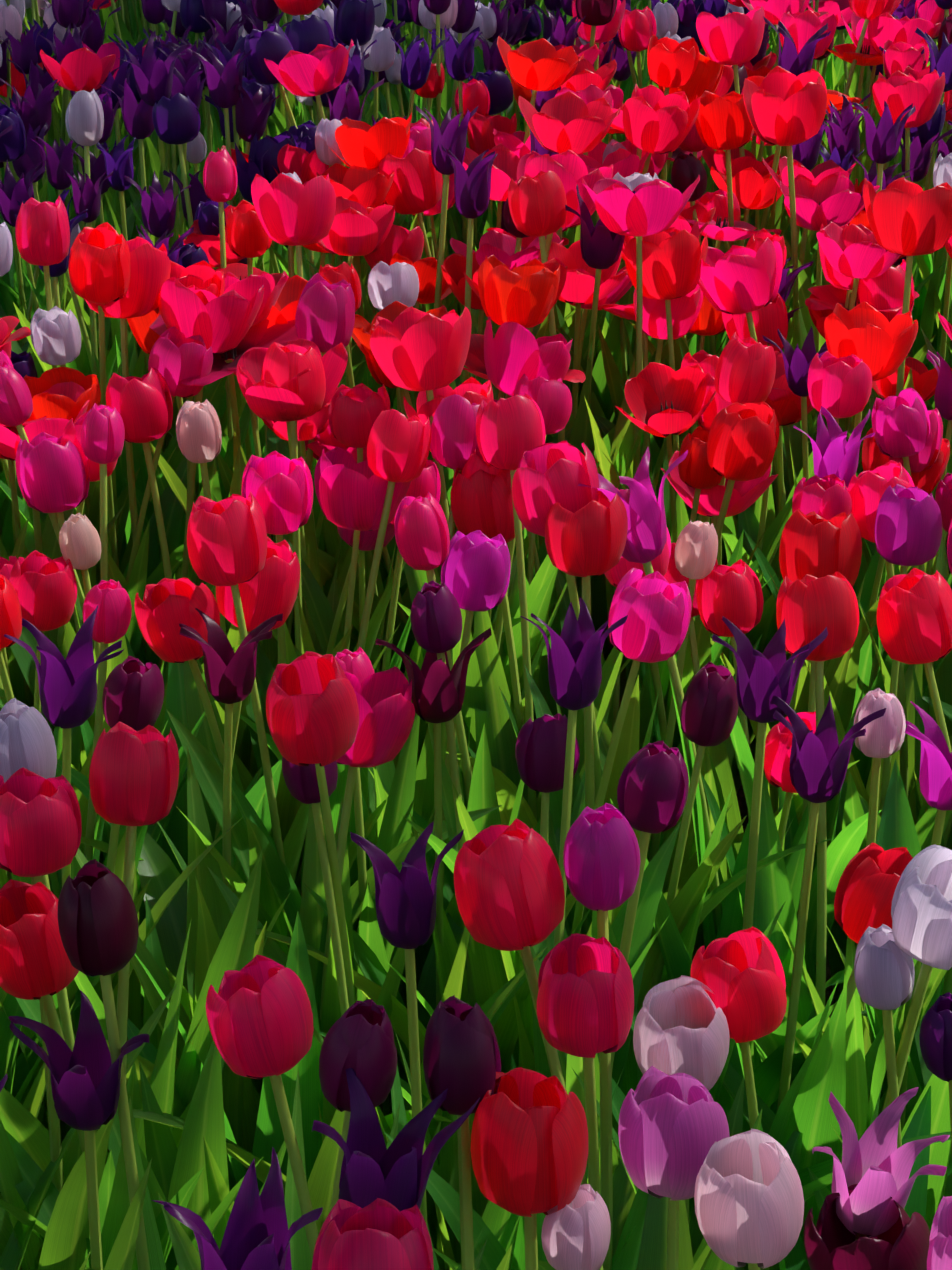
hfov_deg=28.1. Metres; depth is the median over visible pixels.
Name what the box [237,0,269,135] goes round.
tulip flower
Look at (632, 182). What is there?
tulip flower
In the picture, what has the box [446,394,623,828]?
tulip flower
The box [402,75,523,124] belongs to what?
tulip flower
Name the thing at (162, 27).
tulip flower
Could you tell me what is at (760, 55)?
tulip flower
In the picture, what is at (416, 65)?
tulip flower
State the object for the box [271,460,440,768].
tulip flower
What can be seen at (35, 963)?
tulip flower
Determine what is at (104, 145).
tulip flower
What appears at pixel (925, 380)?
tulip flower
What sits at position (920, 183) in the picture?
tulip flower
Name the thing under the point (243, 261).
tulip flower
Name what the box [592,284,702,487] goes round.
tulip flower
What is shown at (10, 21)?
tulip flower
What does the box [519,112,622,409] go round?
tulip flower
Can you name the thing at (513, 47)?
tulip flower
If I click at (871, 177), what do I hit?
tulip flower
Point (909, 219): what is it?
tulip flower
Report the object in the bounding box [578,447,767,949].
tulip flower
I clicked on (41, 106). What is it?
tulip flower
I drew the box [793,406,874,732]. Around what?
tulip flower
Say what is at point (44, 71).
tulip flower
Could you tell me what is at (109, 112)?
tulip flower
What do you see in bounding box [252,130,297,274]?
tulip flower
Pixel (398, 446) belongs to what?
tulip flower
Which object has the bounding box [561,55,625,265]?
tulip flower
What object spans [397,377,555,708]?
tulip flower
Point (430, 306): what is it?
tulip flower
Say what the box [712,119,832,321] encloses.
tulip flower
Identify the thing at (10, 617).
tulip flower
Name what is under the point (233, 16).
tulip flower
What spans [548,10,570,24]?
tulip flower
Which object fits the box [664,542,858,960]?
tulip flower
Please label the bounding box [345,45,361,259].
tulip flower
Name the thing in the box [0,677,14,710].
tulip flower
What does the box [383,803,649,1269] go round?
tulip flower
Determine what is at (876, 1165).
tulip flower
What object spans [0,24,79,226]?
tulip flower
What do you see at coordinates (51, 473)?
tulip flower
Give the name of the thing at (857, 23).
tulip flower
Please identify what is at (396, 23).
tulip flower
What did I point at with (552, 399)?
tulip flower
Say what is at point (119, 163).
tulip flower
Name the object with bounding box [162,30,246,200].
tulip flower
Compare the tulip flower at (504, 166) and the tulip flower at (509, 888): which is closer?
the tulip flower at (509, 888)
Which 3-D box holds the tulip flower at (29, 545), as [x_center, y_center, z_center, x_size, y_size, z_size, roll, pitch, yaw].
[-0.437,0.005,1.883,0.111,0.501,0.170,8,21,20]
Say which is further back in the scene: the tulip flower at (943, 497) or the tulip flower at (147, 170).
the tulip flower at (147, 170)
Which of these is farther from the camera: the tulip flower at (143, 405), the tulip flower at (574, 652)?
the tulip flower at (143, 405)
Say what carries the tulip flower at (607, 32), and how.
on the soil
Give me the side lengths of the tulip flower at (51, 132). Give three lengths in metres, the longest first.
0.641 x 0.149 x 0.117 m
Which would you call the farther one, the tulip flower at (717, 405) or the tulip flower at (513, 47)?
the tulip flower at (513, 47)
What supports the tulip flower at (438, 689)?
on the soil
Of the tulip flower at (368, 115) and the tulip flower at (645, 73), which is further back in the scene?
the tulip flower at (645, 73)
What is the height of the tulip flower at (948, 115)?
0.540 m
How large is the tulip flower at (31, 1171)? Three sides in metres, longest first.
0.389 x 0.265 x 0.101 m
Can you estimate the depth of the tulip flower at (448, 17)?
2.85 m
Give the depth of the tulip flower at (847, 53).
2.77 m
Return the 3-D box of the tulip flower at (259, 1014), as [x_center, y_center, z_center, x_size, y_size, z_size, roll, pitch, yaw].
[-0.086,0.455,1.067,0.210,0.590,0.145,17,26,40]
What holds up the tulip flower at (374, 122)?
on the soil
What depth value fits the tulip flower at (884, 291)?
2.05 m
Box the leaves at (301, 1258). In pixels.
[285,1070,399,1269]
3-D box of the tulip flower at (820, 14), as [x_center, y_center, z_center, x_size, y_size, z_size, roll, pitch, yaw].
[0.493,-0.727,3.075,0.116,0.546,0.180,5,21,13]
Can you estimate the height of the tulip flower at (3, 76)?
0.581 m
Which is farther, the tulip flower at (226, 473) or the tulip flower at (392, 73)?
the tulip flower at (392, 73)
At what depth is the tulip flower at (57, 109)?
3.21 m
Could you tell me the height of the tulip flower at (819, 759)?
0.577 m
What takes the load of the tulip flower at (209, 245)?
on the soil
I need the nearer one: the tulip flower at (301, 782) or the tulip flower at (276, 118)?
the tulip flower at (301, 782)
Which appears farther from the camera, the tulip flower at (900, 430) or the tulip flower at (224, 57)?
the tulip flower at (224, 57)
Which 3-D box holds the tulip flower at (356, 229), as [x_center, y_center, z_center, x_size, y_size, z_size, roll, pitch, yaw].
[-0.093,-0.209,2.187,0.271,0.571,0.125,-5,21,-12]
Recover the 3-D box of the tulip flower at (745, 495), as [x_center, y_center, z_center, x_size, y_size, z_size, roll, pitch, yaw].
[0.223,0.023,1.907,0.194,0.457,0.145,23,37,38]
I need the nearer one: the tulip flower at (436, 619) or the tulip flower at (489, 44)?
the tulip flower at (436, 619)
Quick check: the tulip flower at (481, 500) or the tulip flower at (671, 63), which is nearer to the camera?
the tulip flower at (481, 500)
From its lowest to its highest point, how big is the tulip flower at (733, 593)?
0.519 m
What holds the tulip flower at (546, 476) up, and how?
on the soil
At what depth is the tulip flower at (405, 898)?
1.07 m
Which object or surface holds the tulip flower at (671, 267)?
on the soil
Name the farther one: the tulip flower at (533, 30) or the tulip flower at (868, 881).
the tulip flower at (533, 30)
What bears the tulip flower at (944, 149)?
on the soil
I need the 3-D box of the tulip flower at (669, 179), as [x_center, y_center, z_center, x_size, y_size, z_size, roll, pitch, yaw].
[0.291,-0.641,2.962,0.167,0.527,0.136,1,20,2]
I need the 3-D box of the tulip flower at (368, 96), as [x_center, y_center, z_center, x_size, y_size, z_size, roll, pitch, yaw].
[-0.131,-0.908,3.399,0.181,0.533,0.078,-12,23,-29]
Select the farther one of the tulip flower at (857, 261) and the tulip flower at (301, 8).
the tulip flower at (301, 8)
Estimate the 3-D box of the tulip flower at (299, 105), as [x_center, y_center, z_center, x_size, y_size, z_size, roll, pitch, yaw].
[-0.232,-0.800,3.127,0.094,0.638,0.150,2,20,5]
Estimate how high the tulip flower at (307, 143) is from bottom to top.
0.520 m
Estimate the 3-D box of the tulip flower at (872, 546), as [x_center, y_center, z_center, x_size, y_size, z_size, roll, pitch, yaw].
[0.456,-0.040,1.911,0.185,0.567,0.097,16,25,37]
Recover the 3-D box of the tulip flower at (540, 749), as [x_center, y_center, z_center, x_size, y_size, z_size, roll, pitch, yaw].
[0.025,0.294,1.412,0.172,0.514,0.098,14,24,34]
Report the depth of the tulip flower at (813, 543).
1.52 m
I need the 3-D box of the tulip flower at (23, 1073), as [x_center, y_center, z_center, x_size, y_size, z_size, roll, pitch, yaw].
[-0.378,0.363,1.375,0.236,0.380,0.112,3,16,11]
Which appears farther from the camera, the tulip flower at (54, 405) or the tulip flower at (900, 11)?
the tulip flower at (900, 11)
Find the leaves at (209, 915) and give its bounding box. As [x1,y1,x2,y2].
[186,747,288,1021]
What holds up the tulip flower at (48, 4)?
on the soil
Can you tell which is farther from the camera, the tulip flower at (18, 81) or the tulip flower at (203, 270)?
the tulip flower at (18, 81)
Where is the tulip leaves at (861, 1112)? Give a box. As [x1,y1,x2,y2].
[718,936,950,1232]
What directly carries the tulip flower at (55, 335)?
on the soil
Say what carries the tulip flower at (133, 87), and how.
on the soil
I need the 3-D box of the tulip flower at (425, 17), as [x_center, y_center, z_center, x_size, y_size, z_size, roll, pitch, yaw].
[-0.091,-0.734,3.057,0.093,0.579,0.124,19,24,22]
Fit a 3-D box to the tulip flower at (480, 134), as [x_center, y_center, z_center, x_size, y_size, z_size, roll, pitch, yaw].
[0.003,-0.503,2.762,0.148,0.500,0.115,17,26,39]
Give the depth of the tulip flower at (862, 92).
3.33 m
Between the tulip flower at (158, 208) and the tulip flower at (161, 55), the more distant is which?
the tulip flower at (161, 55)
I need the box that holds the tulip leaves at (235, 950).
[15,849,261,1160]
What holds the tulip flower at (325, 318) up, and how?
on the soil
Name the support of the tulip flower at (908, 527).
on the soil
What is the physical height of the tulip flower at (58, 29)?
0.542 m
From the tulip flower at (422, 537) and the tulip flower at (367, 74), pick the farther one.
the tulip flower at (367, 74)
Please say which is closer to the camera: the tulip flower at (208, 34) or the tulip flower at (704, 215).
the tulip flower at (704, 215)
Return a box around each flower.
[0,0,39,43]
[0,0,42,192]
[0,0,60,127]
[0,4,21,169]
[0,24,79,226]
[0,37,47,202]
[0,44,15,179]
[0,55,42,105]
[0,78,59,323]
[0,86,58,306]
[0,90,18,181]
[0,104,78,347]
[0,108,30,309]
[0,117,41,506]
[0,145,140,357]
[0,159,85,371]
[0,196,96,517]
[0,222,12,536]
[0,222,186,584]
[0,316,84,557]
[0,318,10,357]
[0,349,122,703]
[0,361,163,767]
[0,381,89,706]
[0,390,58,558]
[0,403,167,783]
[0,470,7,508]
[0,556,81,879]
[0,574,104,898]
[0,605,243,1164]
[0,656,163,1008]
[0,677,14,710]
[0,698,190,1171]
[0,722,190,1269]
[0,767,117,1269]
[0,859,149,1269]
[0,868,21,1058]
[0,879,262,1269]
[0,880,77,1122]
[0,993,23,1094]
[0,1000,74,1198]
[0,1074,7,1091]
[0,1128,75,1269]
[1,45,56,191]
[1,477,25,553]
[5,1130,318,1242]
[6,340,29,500]
[7,47,115,312]
[8,59,53,201]
[8,990,148,1269]
[9,550,110,854]
[10,0,24,22]
[10,351,48,546]
[11,122,98,360]
[11,579,186,999]
[12,975,99,1101]
[13,187,148,377]
[13,298,28,317]
[15,209,140,500]
[15,432,238,863]
[20,29,57,197]
[21,265,66,348]
[21,983,177,1269]
[22,9,28,26]
[22,19,56,155]
[22,89,130,377]
[23,367,128,579]
[24,0,56,60]
[24,0,73,145]
[24,411,117,706]
[27,219,127,404]
[30,0,48,27]
[30,135,110,375]
[30,306,176,583]
[31,0,53,141]
[37,20,179,227]
[40,512,47,522]
[41,0,122,128]
[43,6,138,167]
[44,0,118,217]
[48,0,108,146]
[48,5,137,191]
[51,20,121,153]
[54,92,130,138]
[55,42,177,178]
[56,537,299,884]
[59,513,214,1028]
[60,0,87,207]
[64,134,137,374]
[64,168,135,376]
[65,90,141,351]
[70,27,188,207]
[70,52,138,346]
[70,90,151,237]
[70,236,196,665]
[71,67,118,204]
[73,34,161,204]
[73,112,121,144]
[76,367,214,686]
[79,1158,151,1269]
[80,577,309,885]
[84,1041,228,1269]
[88,0,116,103]
[93,0,164,38]
[94,225,193,495]
[95,140,115,223]
[101,0,139,36]
[101,78,153,350]
[102,3,134,49]
[103,0,190,43]
[106,243,241,520]
[107,326,212,665]
[111,0,146,44]
[115,31,190,249]
[115,239,226,567]
[119,0,163,43]
[119,307,250,546]
[124,171,190,451]
[128,0,157,45]
[128,44,239,238]
[128,64,193,238]
[130,143,180,237]
[133,0,180,174]
[133,756,546,1199]
[136,35,252,236]
[137,17,142,42]
[141,0,189,169]
[142,272,263,674]
[144,137,197,237]
[148,26,222,229]
[149,23,192,40]
[149,314,297,512]
[151,1148,322,1269]
[152,92,200,228]
[156,260,224,578]
[157,608,501,1116]
[158,22,202,40]
[158,955,511,1269]
[162,20,179,161]
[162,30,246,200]
[163,170,265,271]
[164,9,188,41]
[164,61,205,234]
[166,492,387,957]
[168,359,266,496]
[169,96,179,218]
[176,4,235,165]
[176,399,290,780]
[177,37,229,187]
[178,205,356,348]
[180,0,210,47]
[186,48,263,269]
[186,132,206,174]
[187,38,274,262]
[188,13,295,175]
[188,270,323,637]
[189,0,226,168]
[192,32,194,44]
[194,198,228,270]
[198,2,243,136]
[198,32,204,132]
[198,148,254,486]
[200,24,267,141]
[201,94,209,132]
[203,200,325,457]
[204,95,240,206]
[207,651,543,1145]
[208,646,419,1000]
[212,222,246,263]
[213,0,278,205]
[213,339,358,645]
[214,6,291,152]
[215,263,289,540]
[215,409,431,930]
[218,145,281,272]
[225,273,354,663]
[226,0,246,148]
[226,580,575,1072]
[227,75,282,272]
[234,84,279,203]
[234,451,399,893]
[235,140,320,273]
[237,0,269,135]
[239,14,311,151]
[239,95,312,247]
[245,22,328,255]
[246,342,405,776]
[251,173,335,551]
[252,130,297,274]
[262,387,411,671]
[264,39,423,266]
[267,11,395,136]
[267,12,298,125]
[267,275,406,635]
[271,79,412,314]
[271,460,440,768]
[272,144,343,278]
[274,0,322,122]
[274,14,347,272]
[276,14,294,118]
[279,9,288,32]
[282,172,371,382]
[283,86,290,130]
[283,90,334,251]
[283,383,556,672]
[288,120,316,253]
[295,98,297,122]
[295,246,367,286]
[297,132,315,153]
[297,524,394,655]
[298,0,330,124]
[300,666,432,1038]
[302,112,457,311]
[303,211,370,549]
[303,627,569,1100]
[305,438,415,673]
[306,262,410,556]
[309,106,313,121]
[310,163,393,409]
[311,5,361,120]
[311,1198,433,1269]
[312,1068,486,1269]
[313,926,469,1228]
[314,447,410,868]
[315,118,365,552]
[315,425,411,669]
[316,7,362,119]
[316,103,369,167]
[317,196,394,386]
[319,999,483,1269]
[320,597,680,1130]
[321,2,381,120]
[323,0,373,113]
[323,0,380,123]
[328,0,374,167]
[331,38,412,229]
[333,52,368,167]
[342,122,455,311]
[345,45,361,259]
[350,821,519,1269]
[352,301,447,606]
[353,203,395,406]
[358,69,370,96]
[360,25,398,219]
[360,114,405,263]
[360,530,510,976]
[361,14,400,98]
[362,0,386,117]
[362,224,423,408]
[363,19,404,125]
[363,200,442,319]
[363,253,451,409]
[365,0,450,119]
[365,71,381,112]
[365,324,465,630]
[366,0,432,120]
[368,261,418,410]
[368,760,448,1115]
[370,306,557,694]
[372,33,418,120]
[375,994,488,1269]
[376,173,461,315]
[377,148,500,336]
[380,18,400,95]
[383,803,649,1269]
[384,204,425,311]
[385,0,411,52]
[385,53,459,216]
[388,0,392,16]
[389,22,444,117]
[389,27,404,97]
[390,19,427,119]
[391,34,449,258]
[392,0,412,52]
[394,0,457,120]
[394,492,551,910]
[395,0,513,248]
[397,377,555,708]
[399,145,572,462]
[401,46,452,115]
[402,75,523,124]
[402,661,738,1095]
[404,0,477,107]
[405,23,416,47]
[406,65,508,146]
[407,105,478,418]
[410,118,434,311]
[411,394,489,834]
[412,28,449,122]
[415,63,444,247]
[418,0,455,118]
[423,0,512,232]
[423,995,500,1269]
[427,722,589,933]
[428,25,481,312]
[434,470,473,630]
[437,317,572,636]
[441,2,500,117]
[441,252,515,381]
[443,198,540,384]
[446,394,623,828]
[449,1,483,148]
[450,229,563,338]
[450,462,630,821]
[452,568,746,1010]
[452,713,640,1071]
[453,538,566,808]
[454,818,761,1269]
[455,78,489,312]
[457,69,520,240]
[457,113,516,304]
[461,449,525,723]
[462,144,574,320]
[463,259,576,608]
[463,334,585,439]
[470,1067,587,1269]
[472,0,523,131]
[474,171,664,601]
[475,0,519,123]
[476,0,543,58]
[477,8,585,242]
[477,31,525,227]
[478,255,598,611]
[479,0,520,49]
[479,40,492,72]
[482,76,535,227]
[482,228,571,334]
[486,228,568,337]
[488,1,550,99]
[492,257,632,369]
[493,129,530,216]
[494,399,567,718]
[497,36,583,143]
[501,201,507,232]
[504,0,535,40]
[505,1,533,46]
[506,0,524,48]
[507,0,616,131]
[509,1054,635,1269]
[512,440,639,916]
[514,374,571,797]
[517,149,612,332]
[518,91,619,397]
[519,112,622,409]
[520,43,598,235]
[521,5,541,41]
[524,491,830,934]
[525,1,545,42]
[528,240,627,457]
[530,740,688,1195]
[531,86,575,248]
[533,4,566,39]
[535,0,649,85]
[537,933,711,1269]
[538,1260,555,1269]
[541,1184,610,1269]
[544,0,561,12]
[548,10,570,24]
[551,172,726,470]
[553,184,635,455]
[555,84,613,326]
[555,488,669,773]
[556,218,709,438]
[557,108,693,376]
[558,139,631,370]
[561,0,616,85]
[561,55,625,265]
[572,0,625,70]
[573,926,802,1269]
[575,37,621,135]
[578,35,623,141]
[578,148,681,448]
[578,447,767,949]
[579,84,623,109]
[581,41,609,67]
[582,175,699,707]
[582,521,756,931]
[591,35,698,226]
[592,84,699,449]
[592,257,813,506]
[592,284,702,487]
[598,304,651,476]
[599,39,613,143]
[600,362,715,542]
[602,139,626,326]
[602,266,619,338]
[604,528,761,847]
[607,0,679,143]
[608,40,635,134]
[608,104,624,143]
[610,616,837,1107]
[612,0,670,181]
[612,332,775,746]
[614,426,773,742]
[616,134,671,184]
[617,6,656,141]
[618,372,731,695]
[618,1065,729,1269]
[620,143,667,264]
[620,294,725,521]
[621,1,648,140]
[623,229,707,520]
[624,6,652,88]
[625,134,701,179]
[627,217,781,355]
[628,215,792,441]
[631,0,641,9]
[631,695,885,1143]
[633,975,743,1256]
[634,50,645,77]
[642,0,647,6]
[642,0,658,87]
[649,401,788,760]
[653,2,709,176]
[658,53,723,175]
[660,200,715,449]
[661,451,780,586]
[662,147,678,180]
[664,31,713,194]
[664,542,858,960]
[667,189,791,341]
[670,52,776,215]
[670,350,792,574]
[671,152,797,362]
[676,13,709,191]
[677,0,704,26]
[678,228,815,426]
[679,123,784,234]
[686,0,705,12]
[688,91,792,355]
[693,351,911,794]
[694,1128,803,1269]
[696,6,782,244]
[696,559,799,925]
[698,238,790,529]
[700,65,754,241]
[701,54,763,240]
[701,147,781,246]
[701,711,844,1004]
[702,36,775,55]
[702,156,712,246]
[703,0,727,17]
[710,166,782,339]
[710,351,839,774]
[712,64,747,246]
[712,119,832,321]
[716,164,817,272]
[717,843,951,1243]
[721,307,816,565]
[722,65,770,242]
[722,293,787,516]
[724,0,743,13]
[724,136,773,159]
[724,374,813,793]
[727,0,772,156]
[728,8,768,148]
[728,16,830,285]
[730,508,881,1005]
[734,1087,949,1269]
[736,844,951,1269]
[741,0,876,231]
[741,87,788,237]
[741,113,869,285]
[742,24,771,209]
[742,302,917,620]
[743,65,826,443]
[753,571,917,1096]
[759,428,949,716]
[762,156,855,345]
[763,326,827,487]
[766,11,828,154]
[766,47,825,82]
[766,474,851,825]
[767,224,876,489]
[768,25,776,52]
[768,460,951,824]
[772,33,776,53]
[774,33,780,66]
[774,688,946,1115]
[776,28,851,83]
[779,0,902,279]
[780,9,836,233]
[780,172,879,420]
[782,101,935,362]
[782,256,906,455]
[786,89,868,277]
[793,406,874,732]
[794,701,951,1196]
[799,232,814,285]
[804,1184,929,1269]
[805,284,919,432]
[807,0,865,96]
[807,224,851,429]
[807,1125,841,1211]
[808,222,899,472]
[808,290,841,437]
[811,0,818,68]
[811,0,851,90]
[811,106,868,286]
[815,37,833,150]
[819,145,863,271]
[821,12,914,172]
[821,43,882,162]
[826,30,872,108]
[826,92,914,288]
[826,484,951,1010]
[831,55,871,112]
[833,29,846,61]
[834,24,849,42]
[835,55,870,129]
[836,23,870,133]
[845,0,935,151]
[847,42,875,97]
[848,223,951,366]
[849,211,947,437]
[850,40,928,180]
[851,408,951,788]
[852,46,934,190]
[853,154,916,210]
[853,357,951,591]
[854,177,951,594]
[854,178,946,291]
[854,924,914,1209]
[855,388,951,833]
[856,259,914,397]
[858,519,951,840]
[859,0,951,166]
[861,12,940,180]
[861,13,951,161]
[861,494,946,574]
[861,568,951,1036]
[862,66,865,84]
[864,350,951,661]
[865,66,869,105]
[870,64,882,114]
[872,69,945,368]
[872,256,913,400]
[883,14,902,165]
[883,164,903,176]
[884,15,951,176]
[900,129,951,365]
[903,102,945,281]
[904,65,951,267]
[912,27,951,343]
[912,664,951,849]
[914,772,927,811]
[914,1007,951,1196]
[915,120,951,327]
[919,992,951,1150]
[920,235,951,367]
[922,696,951,721]
[925,399,933,410]
[926,135,951,272]
[927,1196,951,1269]
[928,250,951,370]
[929,153,951,408]
[935,0,951,142]
[935,473,951,531]
[936,110,951,155]
[937,277,950,349]
[937,311,951,339]
[945,532,950,573]
[949,340,951,356]
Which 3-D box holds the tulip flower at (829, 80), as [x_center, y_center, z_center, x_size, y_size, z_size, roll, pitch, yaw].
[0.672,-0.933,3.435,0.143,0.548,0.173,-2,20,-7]
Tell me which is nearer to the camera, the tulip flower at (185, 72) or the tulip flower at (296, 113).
the tulip flower at (185, 72)
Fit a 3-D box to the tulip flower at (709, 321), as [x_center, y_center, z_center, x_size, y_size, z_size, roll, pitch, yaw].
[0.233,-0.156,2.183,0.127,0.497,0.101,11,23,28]
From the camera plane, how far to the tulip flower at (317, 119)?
2.88 m
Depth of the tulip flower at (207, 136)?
2.75 m
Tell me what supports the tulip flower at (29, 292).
on the soil
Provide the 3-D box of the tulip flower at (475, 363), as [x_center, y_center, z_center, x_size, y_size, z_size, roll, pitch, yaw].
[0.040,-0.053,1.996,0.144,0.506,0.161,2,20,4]
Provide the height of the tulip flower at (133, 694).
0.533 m
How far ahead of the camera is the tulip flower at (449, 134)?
2.08 m
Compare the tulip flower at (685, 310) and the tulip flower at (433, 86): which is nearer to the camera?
the tulip flower at (685, 310)
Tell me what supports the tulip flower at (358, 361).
on the soil
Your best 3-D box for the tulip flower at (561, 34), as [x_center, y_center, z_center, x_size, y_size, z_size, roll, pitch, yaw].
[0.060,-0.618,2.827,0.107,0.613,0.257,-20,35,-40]
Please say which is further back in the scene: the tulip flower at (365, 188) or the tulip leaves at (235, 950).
the tulip flower at (365, 188)
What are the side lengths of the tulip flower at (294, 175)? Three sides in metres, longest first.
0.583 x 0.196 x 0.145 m
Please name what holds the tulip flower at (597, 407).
on the soil
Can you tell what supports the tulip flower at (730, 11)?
on the soil
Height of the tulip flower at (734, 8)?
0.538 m
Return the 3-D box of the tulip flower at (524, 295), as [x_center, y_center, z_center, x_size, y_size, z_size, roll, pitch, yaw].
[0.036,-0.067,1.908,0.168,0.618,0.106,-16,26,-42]
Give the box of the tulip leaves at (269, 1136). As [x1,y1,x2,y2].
[127,912,322,1201]
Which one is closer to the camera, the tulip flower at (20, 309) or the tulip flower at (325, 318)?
the tulip flower at (325, 318)
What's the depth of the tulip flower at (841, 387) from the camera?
1.68 m
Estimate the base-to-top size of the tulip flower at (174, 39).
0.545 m
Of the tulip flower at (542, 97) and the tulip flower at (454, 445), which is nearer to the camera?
the tulip flower at (454, 445)
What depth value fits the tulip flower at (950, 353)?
2.42 m
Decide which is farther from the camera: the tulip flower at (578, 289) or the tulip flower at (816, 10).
the tulip flower at (816, 10)
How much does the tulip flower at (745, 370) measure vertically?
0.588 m
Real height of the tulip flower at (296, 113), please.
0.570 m
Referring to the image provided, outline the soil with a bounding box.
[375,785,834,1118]
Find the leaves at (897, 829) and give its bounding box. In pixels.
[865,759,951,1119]
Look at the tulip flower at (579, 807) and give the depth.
1.41 m
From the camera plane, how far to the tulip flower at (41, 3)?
3.32 m
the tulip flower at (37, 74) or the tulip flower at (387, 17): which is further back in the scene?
the tulip flower at (387, 17)
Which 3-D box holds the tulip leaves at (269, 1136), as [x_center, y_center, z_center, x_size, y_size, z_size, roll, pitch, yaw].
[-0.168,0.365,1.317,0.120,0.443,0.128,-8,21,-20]
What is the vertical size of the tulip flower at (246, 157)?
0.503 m
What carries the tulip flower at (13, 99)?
on the soil
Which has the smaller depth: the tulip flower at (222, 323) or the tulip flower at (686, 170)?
the tulip flower at (222, 323)
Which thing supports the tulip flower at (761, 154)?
on the soil
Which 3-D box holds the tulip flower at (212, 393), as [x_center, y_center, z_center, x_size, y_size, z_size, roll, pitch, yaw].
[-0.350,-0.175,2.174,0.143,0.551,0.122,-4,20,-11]
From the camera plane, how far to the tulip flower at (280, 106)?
3.11 m
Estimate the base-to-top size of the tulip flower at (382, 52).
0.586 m
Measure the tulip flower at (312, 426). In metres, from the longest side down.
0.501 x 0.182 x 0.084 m
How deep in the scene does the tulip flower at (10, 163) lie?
2.65 m
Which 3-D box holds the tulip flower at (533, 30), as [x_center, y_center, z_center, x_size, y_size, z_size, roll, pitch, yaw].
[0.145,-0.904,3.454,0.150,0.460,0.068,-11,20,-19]
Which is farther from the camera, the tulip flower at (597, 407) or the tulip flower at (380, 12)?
the tulip flower at (380, 12)
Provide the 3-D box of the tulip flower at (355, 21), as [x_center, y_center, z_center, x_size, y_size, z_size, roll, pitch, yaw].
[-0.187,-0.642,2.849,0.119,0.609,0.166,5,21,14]
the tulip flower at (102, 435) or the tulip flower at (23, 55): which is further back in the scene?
the tulip flower at (23, 55)
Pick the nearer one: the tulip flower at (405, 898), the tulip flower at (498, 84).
the tulip flower at (405, 898)
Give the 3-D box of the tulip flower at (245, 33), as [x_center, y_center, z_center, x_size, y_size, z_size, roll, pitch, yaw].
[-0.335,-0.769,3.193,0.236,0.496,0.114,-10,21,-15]
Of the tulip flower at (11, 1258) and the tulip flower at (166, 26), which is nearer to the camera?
the tulip flower at (11, 1258)
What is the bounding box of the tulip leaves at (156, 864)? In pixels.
[75,831,266,1170]
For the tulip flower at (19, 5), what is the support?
on the soil
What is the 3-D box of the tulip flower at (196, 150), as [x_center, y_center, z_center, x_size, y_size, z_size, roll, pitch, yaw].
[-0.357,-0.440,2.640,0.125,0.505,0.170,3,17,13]
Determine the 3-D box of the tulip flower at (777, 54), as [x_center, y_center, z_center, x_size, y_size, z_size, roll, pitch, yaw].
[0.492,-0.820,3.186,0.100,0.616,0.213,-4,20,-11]
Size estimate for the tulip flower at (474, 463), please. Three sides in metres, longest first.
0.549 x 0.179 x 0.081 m
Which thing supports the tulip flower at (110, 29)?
on the soil
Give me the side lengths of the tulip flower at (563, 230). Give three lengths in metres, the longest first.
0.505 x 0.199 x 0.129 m
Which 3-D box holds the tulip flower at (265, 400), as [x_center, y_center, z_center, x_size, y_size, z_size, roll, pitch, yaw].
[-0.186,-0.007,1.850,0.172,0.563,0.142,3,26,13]
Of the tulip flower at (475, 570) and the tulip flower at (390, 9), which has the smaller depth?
the tulip flower at (475, 570)
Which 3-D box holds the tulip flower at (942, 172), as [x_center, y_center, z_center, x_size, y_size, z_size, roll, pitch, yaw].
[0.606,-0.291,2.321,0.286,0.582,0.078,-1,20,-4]
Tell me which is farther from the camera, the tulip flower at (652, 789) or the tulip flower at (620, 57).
the tulip flower at (620, 57)
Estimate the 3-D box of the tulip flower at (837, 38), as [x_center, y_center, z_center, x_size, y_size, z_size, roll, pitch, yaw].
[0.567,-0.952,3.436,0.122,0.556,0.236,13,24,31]
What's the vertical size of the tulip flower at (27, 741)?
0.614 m
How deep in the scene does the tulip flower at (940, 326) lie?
2.44 m
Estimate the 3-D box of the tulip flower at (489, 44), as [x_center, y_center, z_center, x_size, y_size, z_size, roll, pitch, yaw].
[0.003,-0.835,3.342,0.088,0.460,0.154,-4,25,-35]
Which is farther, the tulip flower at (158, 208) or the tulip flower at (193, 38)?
the tulip flower at (193, 38)
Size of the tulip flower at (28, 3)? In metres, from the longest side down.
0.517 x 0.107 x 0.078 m
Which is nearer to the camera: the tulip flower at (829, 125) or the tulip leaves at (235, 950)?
the tulip leaves at (235, 950)
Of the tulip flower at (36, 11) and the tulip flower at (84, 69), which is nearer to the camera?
the tulip flower at (84, 69)
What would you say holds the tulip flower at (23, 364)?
on the soil
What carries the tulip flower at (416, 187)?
on the soil
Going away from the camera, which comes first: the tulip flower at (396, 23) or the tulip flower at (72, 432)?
the tulip flower at (72, 432)
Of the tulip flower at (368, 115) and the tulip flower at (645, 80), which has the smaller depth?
the tulip flower at (368, 115)
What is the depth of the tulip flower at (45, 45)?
2.85 m

